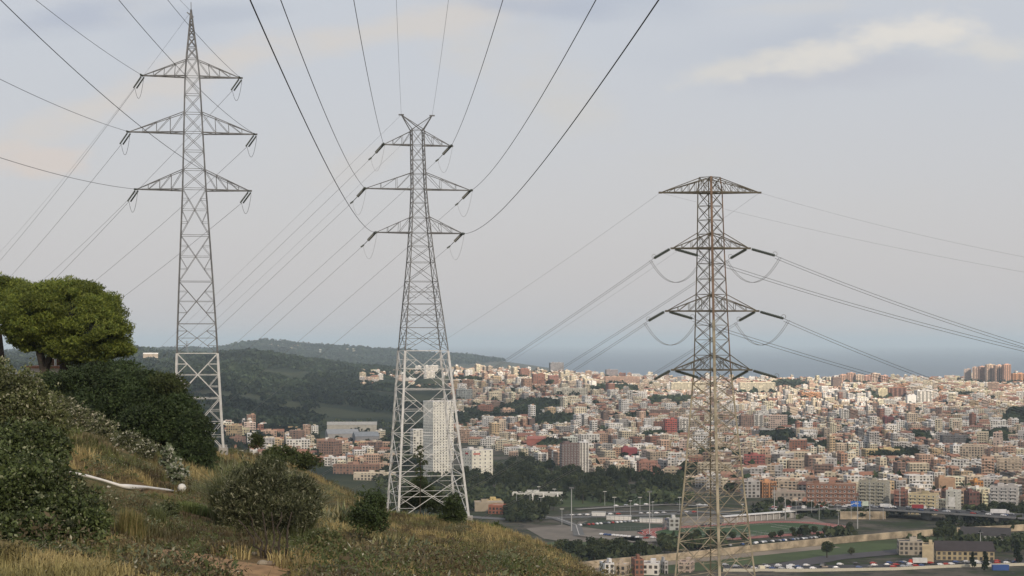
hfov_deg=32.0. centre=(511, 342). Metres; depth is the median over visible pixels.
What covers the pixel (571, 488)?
floodlight mast
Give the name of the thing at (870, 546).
river bed
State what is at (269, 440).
apartment block
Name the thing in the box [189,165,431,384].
power cable
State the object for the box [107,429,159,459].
shrub
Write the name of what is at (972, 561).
cypress
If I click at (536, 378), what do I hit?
apartment block
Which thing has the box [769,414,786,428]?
apartment block
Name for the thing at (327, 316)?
power cable
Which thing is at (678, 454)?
apartment block
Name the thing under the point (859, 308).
power cable
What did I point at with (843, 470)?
apartment block
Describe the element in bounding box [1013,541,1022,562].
cypress
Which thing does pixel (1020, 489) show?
apartment block
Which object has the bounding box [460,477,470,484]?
park tree
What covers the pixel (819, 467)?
apartment block
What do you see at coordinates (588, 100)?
power cable
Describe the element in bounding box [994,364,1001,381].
apartment block
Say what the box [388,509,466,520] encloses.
grass clump
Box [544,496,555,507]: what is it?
park tree
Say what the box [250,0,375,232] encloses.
power cable
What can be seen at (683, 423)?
apartment block
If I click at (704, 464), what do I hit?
apartment block
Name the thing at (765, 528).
infield
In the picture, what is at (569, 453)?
apartment block
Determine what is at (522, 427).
distant buildings
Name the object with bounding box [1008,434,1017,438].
apartment block
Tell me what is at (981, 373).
apartment block
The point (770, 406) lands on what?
apartment block
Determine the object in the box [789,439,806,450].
apartment block
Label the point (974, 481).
apartment block
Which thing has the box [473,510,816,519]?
road
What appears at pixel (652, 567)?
house
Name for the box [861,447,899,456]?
apartment block
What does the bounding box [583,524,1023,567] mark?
river wall
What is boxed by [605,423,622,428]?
apartment block
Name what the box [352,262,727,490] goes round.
power cable
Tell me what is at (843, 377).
apartment block
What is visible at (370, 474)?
apartment block
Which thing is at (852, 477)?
apartment block
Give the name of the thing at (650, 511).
road
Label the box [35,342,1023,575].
ground
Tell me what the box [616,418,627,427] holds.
apartment block
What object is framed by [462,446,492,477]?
office block
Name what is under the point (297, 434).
apartment block
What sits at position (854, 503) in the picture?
motorway sign
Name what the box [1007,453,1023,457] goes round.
apartment block
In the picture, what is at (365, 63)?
power cable
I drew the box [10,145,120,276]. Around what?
power cable
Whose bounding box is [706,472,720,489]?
apartment block
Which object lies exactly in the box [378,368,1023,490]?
urban woodland
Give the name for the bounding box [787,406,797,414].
apartment block
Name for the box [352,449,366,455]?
apartment block
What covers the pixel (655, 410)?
apartment block
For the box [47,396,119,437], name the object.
shrub
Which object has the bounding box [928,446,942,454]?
apartment block
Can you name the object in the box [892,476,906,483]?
apartment block
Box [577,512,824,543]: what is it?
car park
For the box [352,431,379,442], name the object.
shed
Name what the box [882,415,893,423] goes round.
apartment block
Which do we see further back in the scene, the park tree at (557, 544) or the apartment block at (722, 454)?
the apartment block at (722, 454)
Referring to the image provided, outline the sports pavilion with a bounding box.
[666,515,679,529]
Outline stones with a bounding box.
[107,458,513,565]
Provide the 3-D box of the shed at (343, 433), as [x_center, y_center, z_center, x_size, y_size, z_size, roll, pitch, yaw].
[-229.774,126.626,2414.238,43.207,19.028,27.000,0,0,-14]
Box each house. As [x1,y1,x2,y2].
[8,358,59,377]
[143,353,157,357]
[488,503,504,513]
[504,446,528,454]
[599,558,613,575]
[615,559,629,575]
[631,554,643,575]
[644,558,659,574]
[661,556,667,573]
[678,557,694,572]
[732,465,751,470]
[749,464,766,466]
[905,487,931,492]
[922,540,933,563]
[961,494,963,505]
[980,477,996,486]
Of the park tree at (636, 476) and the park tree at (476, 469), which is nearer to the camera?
the park tree at (636, 476)
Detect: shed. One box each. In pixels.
[325,429,358,440]
[327,422,376,431]
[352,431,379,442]
[592,511,605,515]
[606,515,631,519]
[639,517,662,522]
[960,526,1010,540]
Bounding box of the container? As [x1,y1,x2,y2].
[992,564,1008,569]
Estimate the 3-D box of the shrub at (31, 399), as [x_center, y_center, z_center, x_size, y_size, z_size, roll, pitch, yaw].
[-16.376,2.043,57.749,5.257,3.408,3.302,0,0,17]
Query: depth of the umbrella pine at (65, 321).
167.20 m
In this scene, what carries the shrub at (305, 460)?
on the hillside
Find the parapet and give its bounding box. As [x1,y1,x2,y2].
[723,563,1023,571]
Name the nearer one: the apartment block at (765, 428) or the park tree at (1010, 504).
the park tree at (1010, 504)
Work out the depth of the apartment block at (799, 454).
1987.04 m
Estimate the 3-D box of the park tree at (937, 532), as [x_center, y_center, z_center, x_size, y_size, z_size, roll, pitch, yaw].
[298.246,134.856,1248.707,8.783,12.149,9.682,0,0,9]
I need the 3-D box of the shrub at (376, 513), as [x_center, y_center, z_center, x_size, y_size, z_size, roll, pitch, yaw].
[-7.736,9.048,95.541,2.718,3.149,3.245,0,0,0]
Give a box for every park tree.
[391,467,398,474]
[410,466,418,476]
[459,466,469,473]
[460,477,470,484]
[469,472,481,480]
[470,467,480,472]
[473,475,483,482]
[483,471,491,477]
[486,478,495,485]
[492,473,501,482]
[493,470,504,476]
[496,465,503,470]
[503,497,509,503]
[503,504,512,509]
[504,471,516,480]
[504,478,511,485]
[507,460,516,467]
[508,455,516,460]
[514,512,521,521]
[515,475,526,483]
[517,451,527,459]
[519,470,530,478]
[519,509,528,515]
[521,504,530,509]
[524,455,535,462]
[524,465,534,471]
[525,507,535,520]
[529,472,537,479]
[530,469,540,474]
[538,501,547,507]
[538,505,549,518]
[544,459,553,467]
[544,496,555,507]
[545,475,553,481]
[549,500,557,509]
[554,540,563,551]
[559,467,570,474]
[560,477,570,485]
[562,541,575,550]
[565,464,575,470]
[572,539,582,543]
[574,544,587,559]
[583,475,591,481]
[586,536,596,545]
[587,544,600,559]
[589,471,600,475]
[592,540,604,556]
[595,468,605,476]
[598,549,607,557]
[600,538,609,545]
[603,490,609,501]
[607,468,618,476]
[609,537,624,544]
[618,470,625,475]
[625,467,634,481]
[627,544,640,556]
[631,472,641,483]
[633,540,648,555]
[643,471,653,479]
[653,471,663,477]
[657,538,663,547]
[665,542,673,552]
[672,480,682,488]
[691,531,698,538]
[706,528,715,534]
[728,531,735,540]
[740,533,747,541]
[777,497,784,502]
[777,530,783,538]
[807,501,814,506]
[821,541,834,557]
[847,547,854,554]
[933,527,944,537]
[936,520,948,526]
[941,526,951,537]
[947,525,956,535]
[979,505,989,511]
[998,502,1006,508]
[1006,502,1015,507]
[1010,505,1020,513]
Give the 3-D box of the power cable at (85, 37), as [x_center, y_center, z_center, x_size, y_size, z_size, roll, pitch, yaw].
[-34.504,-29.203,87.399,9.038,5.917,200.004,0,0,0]
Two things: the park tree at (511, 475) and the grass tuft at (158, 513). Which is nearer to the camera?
the grass tuft at (158, 513)
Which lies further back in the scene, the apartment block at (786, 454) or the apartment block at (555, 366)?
the apartment block at (555, 366)
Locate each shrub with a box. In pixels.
[0,355,78,451]
[0,407,114,554]
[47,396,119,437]
[66,359,127,369]
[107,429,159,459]
[147,370,190,397]
[151,498,182,518]
[210,449,334,558]
[247,431,265,450]
[260,442,324,472]
[305,526,347,550]
[342,481,390,540]
[397,474,444,514]
[436,492,467,524]
[491,521,505,527]
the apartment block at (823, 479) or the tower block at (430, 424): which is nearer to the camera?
the apartment block at (823, 479)
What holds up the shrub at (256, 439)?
on the hillside
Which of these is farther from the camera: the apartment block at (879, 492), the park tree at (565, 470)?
the park tree at (565, 470)
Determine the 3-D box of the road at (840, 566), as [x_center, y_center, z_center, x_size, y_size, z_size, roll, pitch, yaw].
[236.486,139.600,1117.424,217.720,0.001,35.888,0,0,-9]
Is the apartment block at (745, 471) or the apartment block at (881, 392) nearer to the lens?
the apartment block at (745, 471)
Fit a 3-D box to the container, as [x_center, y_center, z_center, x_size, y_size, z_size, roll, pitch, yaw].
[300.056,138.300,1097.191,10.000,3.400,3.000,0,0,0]
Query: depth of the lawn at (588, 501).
1560.98 m
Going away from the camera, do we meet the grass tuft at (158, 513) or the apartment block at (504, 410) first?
the grass tuft at (158, 513)
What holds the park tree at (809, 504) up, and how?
on the ground at (895, 522)
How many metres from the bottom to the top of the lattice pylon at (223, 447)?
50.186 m
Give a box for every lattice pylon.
[119,9,256,454]
[350,114,472,520]
[644,176,789,575]
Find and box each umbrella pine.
[0,271,31,364]
[0,274,138,373]
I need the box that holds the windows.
[434,424,452,472]
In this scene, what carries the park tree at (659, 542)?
on the ground at (895, 522)
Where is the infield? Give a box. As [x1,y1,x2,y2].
[655,523,829,537]
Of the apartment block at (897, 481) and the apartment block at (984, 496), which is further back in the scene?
the apartment block at (897, 481)
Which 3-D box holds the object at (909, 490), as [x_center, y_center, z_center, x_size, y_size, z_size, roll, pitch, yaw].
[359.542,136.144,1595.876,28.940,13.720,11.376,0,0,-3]
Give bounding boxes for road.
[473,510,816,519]
[546,516,583,535]
[565,510,735,515]
[578,504,706,509]
[579,535,755,541]
[722,559,1023,568]
[760,549,897,571]
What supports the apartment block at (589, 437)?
on the ground at (895, 522)
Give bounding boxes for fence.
[578,514,665,531]
[643,523,844,540]
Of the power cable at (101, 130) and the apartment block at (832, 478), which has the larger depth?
the apartment block at (832, 478)
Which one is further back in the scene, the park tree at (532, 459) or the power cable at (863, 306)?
the park tree at (532, 459)
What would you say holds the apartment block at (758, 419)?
on the ground at (895, 522)
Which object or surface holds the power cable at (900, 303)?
attached to the lattice pylon at (714, 356)
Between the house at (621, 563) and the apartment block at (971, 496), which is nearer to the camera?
the house at (621, 563)
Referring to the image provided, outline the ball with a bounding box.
[178,484,185,490]
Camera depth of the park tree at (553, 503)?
1489.68 m
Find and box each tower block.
[410,429,422,458]
[423,400,453,476]
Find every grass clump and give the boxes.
[177,500,215,517]
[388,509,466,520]
[463,518,512,530]
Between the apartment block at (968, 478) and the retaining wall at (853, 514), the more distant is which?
the apartment block at (968, 478)
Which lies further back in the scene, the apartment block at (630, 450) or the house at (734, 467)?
the apartment block at (630, 450)
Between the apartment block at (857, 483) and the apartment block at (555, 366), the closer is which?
the apartment block at (857, 483)
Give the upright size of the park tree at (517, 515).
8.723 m
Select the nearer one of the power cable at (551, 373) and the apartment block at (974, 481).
the power cable at (551, 373)
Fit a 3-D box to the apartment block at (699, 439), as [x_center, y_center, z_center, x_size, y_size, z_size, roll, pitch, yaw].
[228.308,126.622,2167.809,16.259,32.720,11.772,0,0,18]
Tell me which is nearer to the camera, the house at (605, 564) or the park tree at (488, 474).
the house at (605, 564)
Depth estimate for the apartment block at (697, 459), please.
1959.01 m
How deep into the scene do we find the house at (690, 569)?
1086.96 m
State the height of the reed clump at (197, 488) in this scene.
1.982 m
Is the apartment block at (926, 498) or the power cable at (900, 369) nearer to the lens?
the power cable at (900, 369)
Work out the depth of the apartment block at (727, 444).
2216.12 m
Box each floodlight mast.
[569,487,573,530]
[647,491,651,533]
[855,496,859,528]
[867,478,871,519]
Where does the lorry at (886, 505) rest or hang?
on the viaduct
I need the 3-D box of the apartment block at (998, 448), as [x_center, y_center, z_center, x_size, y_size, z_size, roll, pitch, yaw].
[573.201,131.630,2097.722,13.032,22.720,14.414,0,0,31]
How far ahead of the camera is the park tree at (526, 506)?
1431.31 m
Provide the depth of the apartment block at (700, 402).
3301.97 m
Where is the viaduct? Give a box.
[761,505,1023,522]
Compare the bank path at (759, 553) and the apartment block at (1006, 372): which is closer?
the bank path at (759, 553)
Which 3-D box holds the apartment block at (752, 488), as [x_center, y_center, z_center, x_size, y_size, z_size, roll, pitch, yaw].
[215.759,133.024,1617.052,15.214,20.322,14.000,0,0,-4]
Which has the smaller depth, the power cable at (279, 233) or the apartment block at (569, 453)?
the power cable at (279, 233)
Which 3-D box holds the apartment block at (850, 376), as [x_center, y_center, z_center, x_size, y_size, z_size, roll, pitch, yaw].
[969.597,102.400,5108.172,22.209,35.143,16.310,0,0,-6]
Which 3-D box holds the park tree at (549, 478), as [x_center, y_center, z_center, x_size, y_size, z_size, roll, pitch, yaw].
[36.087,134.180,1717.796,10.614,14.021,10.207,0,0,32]
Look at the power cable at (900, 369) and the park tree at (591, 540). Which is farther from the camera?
the park tree at (591, 540)
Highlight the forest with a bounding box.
[4,338,551,451]
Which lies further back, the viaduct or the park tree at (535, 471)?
the park tree at (535, 471)
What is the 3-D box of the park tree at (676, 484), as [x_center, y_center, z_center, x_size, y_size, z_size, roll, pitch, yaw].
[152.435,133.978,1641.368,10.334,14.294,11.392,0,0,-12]
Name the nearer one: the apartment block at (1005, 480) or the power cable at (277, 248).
the power cable at (277, 248)
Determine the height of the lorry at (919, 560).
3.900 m
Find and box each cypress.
[970,552,975,566]
[981,551,989,571]
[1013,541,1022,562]
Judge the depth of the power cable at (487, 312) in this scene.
307.69 m
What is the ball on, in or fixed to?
on the hillside
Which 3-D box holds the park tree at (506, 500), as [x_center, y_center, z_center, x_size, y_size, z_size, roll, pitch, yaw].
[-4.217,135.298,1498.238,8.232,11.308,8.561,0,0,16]
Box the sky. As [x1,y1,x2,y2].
[0,0,1023,343]
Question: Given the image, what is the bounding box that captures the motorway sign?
[851,501,867,507]
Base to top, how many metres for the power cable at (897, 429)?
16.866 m
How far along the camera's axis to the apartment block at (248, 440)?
2119.17 m
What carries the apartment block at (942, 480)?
on the ground at (895, 522)
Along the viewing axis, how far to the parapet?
1094.52 m
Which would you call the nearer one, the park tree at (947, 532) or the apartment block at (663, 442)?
the park tree at (947, 532)
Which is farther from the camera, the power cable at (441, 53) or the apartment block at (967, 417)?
the apartment block at (967, 417)
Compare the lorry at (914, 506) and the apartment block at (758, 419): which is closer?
the lorry at (914, 506)
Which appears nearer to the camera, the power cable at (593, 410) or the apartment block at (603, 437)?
the power cable at (593, 410)
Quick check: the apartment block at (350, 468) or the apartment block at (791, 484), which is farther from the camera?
the apartment block at (350, 468)
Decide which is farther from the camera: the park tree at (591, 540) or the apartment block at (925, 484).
the apartment block at (925, 484)
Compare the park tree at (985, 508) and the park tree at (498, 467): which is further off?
the park tree at (498, 467)
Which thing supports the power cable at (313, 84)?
attached to the lattice pylon at (403, 378)
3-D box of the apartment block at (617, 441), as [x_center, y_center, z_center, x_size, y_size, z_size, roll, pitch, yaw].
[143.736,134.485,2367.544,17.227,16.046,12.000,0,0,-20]
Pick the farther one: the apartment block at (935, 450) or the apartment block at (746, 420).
the apartment block at (746, 420)
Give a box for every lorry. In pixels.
[880,504,891,507]
[908,558,926,563]
[912,504,926,508]
[990,509,1009,514]
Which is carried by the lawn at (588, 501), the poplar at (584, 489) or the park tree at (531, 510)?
the poplar at (584, 489)
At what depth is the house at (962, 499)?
1528.31 m
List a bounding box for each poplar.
[578,484,588,502]
[596,488,604,502]
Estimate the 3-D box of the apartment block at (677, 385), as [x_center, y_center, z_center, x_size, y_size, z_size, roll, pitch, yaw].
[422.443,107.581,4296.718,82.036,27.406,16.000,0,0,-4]
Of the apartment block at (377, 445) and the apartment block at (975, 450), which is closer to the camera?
the apartment block at (975, 450)
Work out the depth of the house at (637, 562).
1067.65 m
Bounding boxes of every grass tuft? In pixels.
[112,505,150,540]
[141,504,169,529]
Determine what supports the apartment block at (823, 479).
on the ground at (895, 522)
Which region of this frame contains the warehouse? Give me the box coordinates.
[474,499,503,511]
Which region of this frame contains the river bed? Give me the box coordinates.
[614,532,1023,575]
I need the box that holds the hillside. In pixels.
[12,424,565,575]
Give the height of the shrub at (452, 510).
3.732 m
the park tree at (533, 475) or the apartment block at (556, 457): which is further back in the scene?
the apartment block at (556, 457)
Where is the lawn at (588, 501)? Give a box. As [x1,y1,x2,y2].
[466,490,681,508]
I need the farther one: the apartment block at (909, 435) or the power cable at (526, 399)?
the apartment block at (909, 435)
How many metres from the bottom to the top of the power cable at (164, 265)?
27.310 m
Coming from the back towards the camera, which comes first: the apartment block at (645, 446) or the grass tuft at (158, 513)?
the apartment block at (645, 446)
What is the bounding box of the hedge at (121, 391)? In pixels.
[30,352,225,470]
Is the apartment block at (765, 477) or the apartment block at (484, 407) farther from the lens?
the apartment block at (484, 407)
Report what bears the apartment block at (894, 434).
on the ground at (895, 522)
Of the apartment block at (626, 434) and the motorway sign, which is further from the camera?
the apartment block at (626, 434)
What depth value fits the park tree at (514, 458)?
1993.95 m
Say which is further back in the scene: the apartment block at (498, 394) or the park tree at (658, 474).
the apartment block at (498, 394)
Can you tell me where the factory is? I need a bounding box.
[897,537,922,554]
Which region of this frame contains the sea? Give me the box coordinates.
[3,344,1023,377]
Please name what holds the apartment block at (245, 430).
on the ground at (895, 522)
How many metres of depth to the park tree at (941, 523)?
1294.52 m
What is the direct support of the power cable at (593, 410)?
attached to the lattice pylon at (714, 356)
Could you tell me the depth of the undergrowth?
43.64 m
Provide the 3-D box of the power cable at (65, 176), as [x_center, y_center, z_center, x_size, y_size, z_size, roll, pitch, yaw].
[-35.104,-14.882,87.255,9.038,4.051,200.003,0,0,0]
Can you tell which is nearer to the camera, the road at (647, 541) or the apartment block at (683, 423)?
the road at (647, 541)
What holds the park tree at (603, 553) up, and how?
on the ground at (895, 522)
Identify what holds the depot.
on the ground at (895, 522)
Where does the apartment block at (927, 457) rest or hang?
on the ground at (895, 522)
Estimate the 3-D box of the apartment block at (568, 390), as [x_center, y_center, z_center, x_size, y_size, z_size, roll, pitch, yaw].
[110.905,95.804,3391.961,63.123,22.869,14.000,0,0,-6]
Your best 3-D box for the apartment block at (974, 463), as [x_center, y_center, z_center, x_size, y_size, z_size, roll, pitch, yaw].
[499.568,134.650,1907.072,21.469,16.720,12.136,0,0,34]
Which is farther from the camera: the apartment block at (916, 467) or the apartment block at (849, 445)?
the apartment block at (849, 445)
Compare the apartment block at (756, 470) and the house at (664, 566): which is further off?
the apartment block at (756, 470)
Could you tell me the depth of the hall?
1571.86 m
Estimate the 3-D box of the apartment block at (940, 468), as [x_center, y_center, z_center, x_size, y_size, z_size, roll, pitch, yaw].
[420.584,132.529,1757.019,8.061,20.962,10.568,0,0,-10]
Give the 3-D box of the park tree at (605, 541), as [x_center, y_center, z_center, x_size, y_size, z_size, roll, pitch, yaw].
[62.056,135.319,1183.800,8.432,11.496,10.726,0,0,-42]
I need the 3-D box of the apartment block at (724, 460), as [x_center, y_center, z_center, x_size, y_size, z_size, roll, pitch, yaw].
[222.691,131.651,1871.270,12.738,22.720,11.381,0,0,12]
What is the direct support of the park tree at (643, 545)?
on the ground at (895, 522)
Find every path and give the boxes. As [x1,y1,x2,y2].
[127,546,289,575]
[590,545,838,571]
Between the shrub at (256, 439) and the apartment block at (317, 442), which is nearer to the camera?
the shrub at (256, 439)
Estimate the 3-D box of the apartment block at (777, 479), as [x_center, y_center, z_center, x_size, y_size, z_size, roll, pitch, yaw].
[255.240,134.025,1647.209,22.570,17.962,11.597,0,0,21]
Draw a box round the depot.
[933,541,994,559]
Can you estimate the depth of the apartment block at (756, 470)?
1775.51 m
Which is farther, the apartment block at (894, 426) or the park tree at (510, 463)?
the apartment block at (894, 426)
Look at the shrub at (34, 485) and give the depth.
42.27 m
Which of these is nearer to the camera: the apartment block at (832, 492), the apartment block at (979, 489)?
the apartment block at (832, 492)
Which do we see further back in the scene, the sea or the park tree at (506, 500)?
the sea
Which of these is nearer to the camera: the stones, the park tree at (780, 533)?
the stones
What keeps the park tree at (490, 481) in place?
on the ground at (895, 522)
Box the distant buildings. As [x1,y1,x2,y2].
[223,343,1023,508]
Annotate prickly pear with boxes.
[158,442,191,484]
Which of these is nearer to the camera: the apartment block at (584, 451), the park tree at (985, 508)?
the park tree at (985, 508)
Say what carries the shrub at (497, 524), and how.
on the hillside
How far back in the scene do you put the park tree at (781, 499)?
1528.97 m
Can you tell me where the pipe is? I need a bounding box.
[77,472,173,491]
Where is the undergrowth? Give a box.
[0,418,638,575]
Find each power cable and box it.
[0,79,124,130]
[1,0,247,190]
[2,158,131,188]
[3,91,132,256]
[6,147,246,344]
[9,16,187,241]
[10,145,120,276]
[13,205,238,368]
[36,0,137,72]
[43,91,231,279]
[56,205,125,277]
[119,0,253,133]
[146,115,400,360]
[160,160,368,359]
[166,129,417,365]
[169,2,238,76]
[170,206,347,372]
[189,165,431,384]
[201,250,357,390]
[212,206,454,414]
[220,251,443,437]
[245,195,656,448]
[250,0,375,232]
[280,0,363,186]
[322,261,649,473]
[323,261,652,474]
[330,195,755,461]
[349,259,728,490]
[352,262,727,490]
[353,0,383,143]
[363,321,647,496]
[377,323,647,490]
[396,0,400,101]
[412,321,737,508]
[427,383,651,513]
[432,0,448,113]
[444,324,736,493]
[451,0,502,145]
[462,380,652,492]
[465,0,658,233]
[472,0,595,189]
[475,380,730,520]
[479,384,727,520]
[663,193,1020,271]
[693,321,1023,415]
[695,319,1022,412]
[698,258,1023,351]
[698,377,1022,475]
[699,380,1022,478]
[700,256,1023,348]
[762,193,1021,256]
[775,258,1021,346]
[777,256,1021,343]
[777,380,1022,479]
[778,378,1022,476]
[784,321,1021,413]
[785,319,1021,410]
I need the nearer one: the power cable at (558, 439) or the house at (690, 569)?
the power cable at (558, 439)
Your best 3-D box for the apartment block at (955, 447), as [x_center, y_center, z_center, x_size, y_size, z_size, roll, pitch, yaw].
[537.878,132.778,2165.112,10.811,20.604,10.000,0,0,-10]
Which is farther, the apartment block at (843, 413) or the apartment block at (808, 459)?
the apartment block at (843, 413)
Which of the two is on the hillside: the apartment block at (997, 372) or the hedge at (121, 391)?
the hedge at (121, 391)
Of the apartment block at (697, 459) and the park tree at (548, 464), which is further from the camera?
the apartment block at (697, 459)
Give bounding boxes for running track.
[638,521,845,539]
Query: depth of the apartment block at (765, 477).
1651.45 m
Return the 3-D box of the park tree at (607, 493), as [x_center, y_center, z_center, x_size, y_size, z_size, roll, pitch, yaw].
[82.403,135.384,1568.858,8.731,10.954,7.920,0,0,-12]
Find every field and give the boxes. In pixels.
[526,525,609,541]
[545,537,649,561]
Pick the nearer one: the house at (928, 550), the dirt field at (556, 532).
the house at (928, 550)
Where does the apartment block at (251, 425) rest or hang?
on the ground at (895, 522)
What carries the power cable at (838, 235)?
attached to the lattice pylon at (714, 356)
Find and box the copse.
[309,418,1023,560]
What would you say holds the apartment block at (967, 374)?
on the ground at (895, 522)
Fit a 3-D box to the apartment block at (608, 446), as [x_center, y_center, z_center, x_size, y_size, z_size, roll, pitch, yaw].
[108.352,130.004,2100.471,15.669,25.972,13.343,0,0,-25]
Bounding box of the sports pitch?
[582,520,662,530]
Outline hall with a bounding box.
[512,490,562,500]
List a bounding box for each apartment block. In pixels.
[226,423,241,435]
[229,435,245,449]
[242,428,249,434]
[244,421,255,429]
[247,431,255,443]
[261,429,276,436]
[263,436,274,448]
[286,437,309,448]
[289,429,304,438]
[316,437,328,451]
[319,438,341,455]
[333,462,379,473]
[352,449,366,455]
[354,470,395,480]
[364,452,378,463]
[365,440,389,446]
[368,440,382,450]
[456,388,471,398]
[477,404,492,411]
[488,391,501,399]
[489,421,498,435]
[492,400,499,406]
[501,408,514,412]
[519,368,528,375]
[526,436,545,445]
[532,373,544,383]
[548,374,558,383]
[548,447,559,458]
[549,362,563,370]
[553,387,586,395]
[553,451,559,465]
[556,425,569,432]
[560,441,579,466]
[563,435,577,441]
[571,406,586,413]
[578,440,588,471]
[580,433,599,442]
[593,432,607,442]
[596,442,612,449]
[597,457,610,463]
[600,450,615,458]
[605,369,617,375]
[605,376,639,382]
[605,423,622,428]
[605,460,629,470]
[613,438,627,444]
[613,446,620,455]
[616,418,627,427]
[618,430,634,438]
[620,446,636,455]
[630,443,643,449]
[635,456,646,460]
[637,459,657,472]
[639,425,661,432]
[641,444,655,449]
[641,449,654,456]
[645,434,659,444]
[646,450,665,459]
[650,408,669,413]
[657,439,668,448]
[664,418,676,431]
[664,466,678,474]
[668,452,681,458]
[670,381,704,390]
[677,458,688,463]
[678,416,688,431]
[688,398,702,406]
[688,454,702,463]
[693,433,707,448]
[698,462,731,474]
[703,451,731,461]
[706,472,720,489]
[711,452,724,461]
[714,442,730,446]
[714,448,731,451]
[717,425,727,435]
[718,457,730,461]
[725,455,738,463]
[735,477,757,491]
[736,467,749,477]
[738,381,774,392]
[739,414,753,426]
[740,478,759,497]
[744,452,764,464]
[744,466,763,474]
[746,436,756,447]
[753,413,762,426]
[759,427,774,432]
[759,479,775,497]
[760,475,774,480]
[762,401,773,410]
[767,463,775,475]
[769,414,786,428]
[772,488,804,502]
[775,477,801,489]
[780,451,793,458]
[780,478,798,489]
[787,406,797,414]
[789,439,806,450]
[789,451,814,458]
[789,457,803,469]
[792,448,809,451]
[797,432,815,438]
[800,392,821,396]
[800,429,817,437]
[801,426,818,429]
[804,453,821,467]
[806,475,818,481]
[806,480,855,510]
[813,458,824,469]
[814,462,833,474]
[815,473,824,477]
[819,478,828,481]
[822,456,836,464]
[824,470,836,476]
[824,477,836,481]
[831,376,840,385]
[835,443,846,451]
[837,473,847,477]
[839,374,846,381]
[839,408,848,418]
[839,467,856,473]
[843,473,861,482]
[844,480,858,490]
[846,372,855,381]
[847,441,858,449]
[849,408,857,418]
[855,374,863,381]
[859,478,889,504]
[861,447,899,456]
[864,375,871,381]
[865,463,878,477]
[866,430,878,447]
[871,373,879,381]
[876,388,887,398]
[879,375,887,381]
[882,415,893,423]
[882,478,893,489]
[883,423,896,431]
[887,386,906,396]
[891,431,904,440]
[891,441,911,447]
[891,477,905,489]
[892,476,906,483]
[894,487,907,506]
[904,412,917,422]
[904,472,932,487]
[905,433,914,440]
[905,461,920,471]
[906,394,915,402]
[907,463,928,472]
[908,428,931,431]
[908,490,938,514]
[910,481,930,488]
[911,485,924,491]
[914,389,931,402]
[914,443,928,453]
[915,452,935,462]
[927,469,942,481]
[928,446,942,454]
[931,457,945,468]
[933,466,944,474]
[935,475,954,488]
[940,433,967,442]
[945,476,964,487]
[946,487,960,509]
[949,418,961,432]
[950,443,961,454]
[951,457,968,468]
[954,469,972,475]
[960,444,983,458]
[962,416,978,423]
[962,443,987,446]
[964,368,970,380]
[964,474,979,483]
[964,488,979,505]
[969,412,975,425]
[969,462,980,466]
[970,478,982,486]
[970,485,989,492]
[972,366,977,380]
[977,431,988,442]
[978,366,984,381]
[980,490,988,505]
[981,455,993,473]
[985,364,994,381]
[990,483,1018,504]
[991,420,1005,428]
[993,445,1004,453]
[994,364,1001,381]
[996,456,1021,472]
[999,477,1014,484]
[1002,364,1010,381]
[1005,484,1021,501]
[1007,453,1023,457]
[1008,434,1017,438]
[1011,373,1023,380]
[1017,475,1023,494]
[1018,430,1023,439]
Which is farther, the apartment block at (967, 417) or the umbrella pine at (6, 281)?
the apartment block at (967, 417)
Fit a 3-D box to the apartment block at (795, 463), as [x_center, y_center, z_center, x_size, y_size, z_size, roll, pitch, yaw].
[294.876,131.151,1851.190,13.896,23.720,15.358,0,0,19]
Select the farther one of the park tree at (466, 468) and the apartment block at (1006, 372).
the apartment block at (1006, 372)
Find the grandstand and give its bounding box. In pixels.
[720,510,794,522]
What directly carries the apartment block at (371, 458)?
on the ground at (895, 522)
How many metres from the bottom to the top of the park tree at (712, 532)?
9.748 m
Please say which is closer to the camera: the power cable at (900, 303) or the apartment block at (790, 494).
the power cable at (900, 303)
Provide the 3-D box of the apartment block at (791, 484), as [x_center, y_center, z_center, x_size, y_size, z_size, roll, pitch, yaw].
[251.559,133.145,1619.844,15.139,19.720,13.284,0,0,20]
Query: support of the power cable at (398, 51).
attached to the lattice pylon at (403, 378)
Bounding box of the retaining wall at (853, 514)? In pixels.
[840,511,885,518]
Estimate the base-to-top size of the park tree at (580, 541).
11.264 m
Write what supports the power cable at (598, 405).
attached to the lattice pylon at (714, 356)
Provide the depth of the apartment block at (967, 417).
2930.60 m
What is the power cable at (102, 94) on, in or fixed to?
attached to the lattice pylon at (223, 447)
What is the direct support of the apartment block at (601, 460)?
on the ground at (895, 522)
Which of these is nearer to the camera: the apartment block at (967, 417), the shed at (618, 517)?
the shed at (618, 517)
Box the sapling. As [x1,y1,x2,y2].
[412,443,428,514]
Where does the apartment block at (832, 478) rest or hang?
on the ground at (895, 522)
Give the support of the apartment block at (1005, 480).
on the ground at (895, 522)

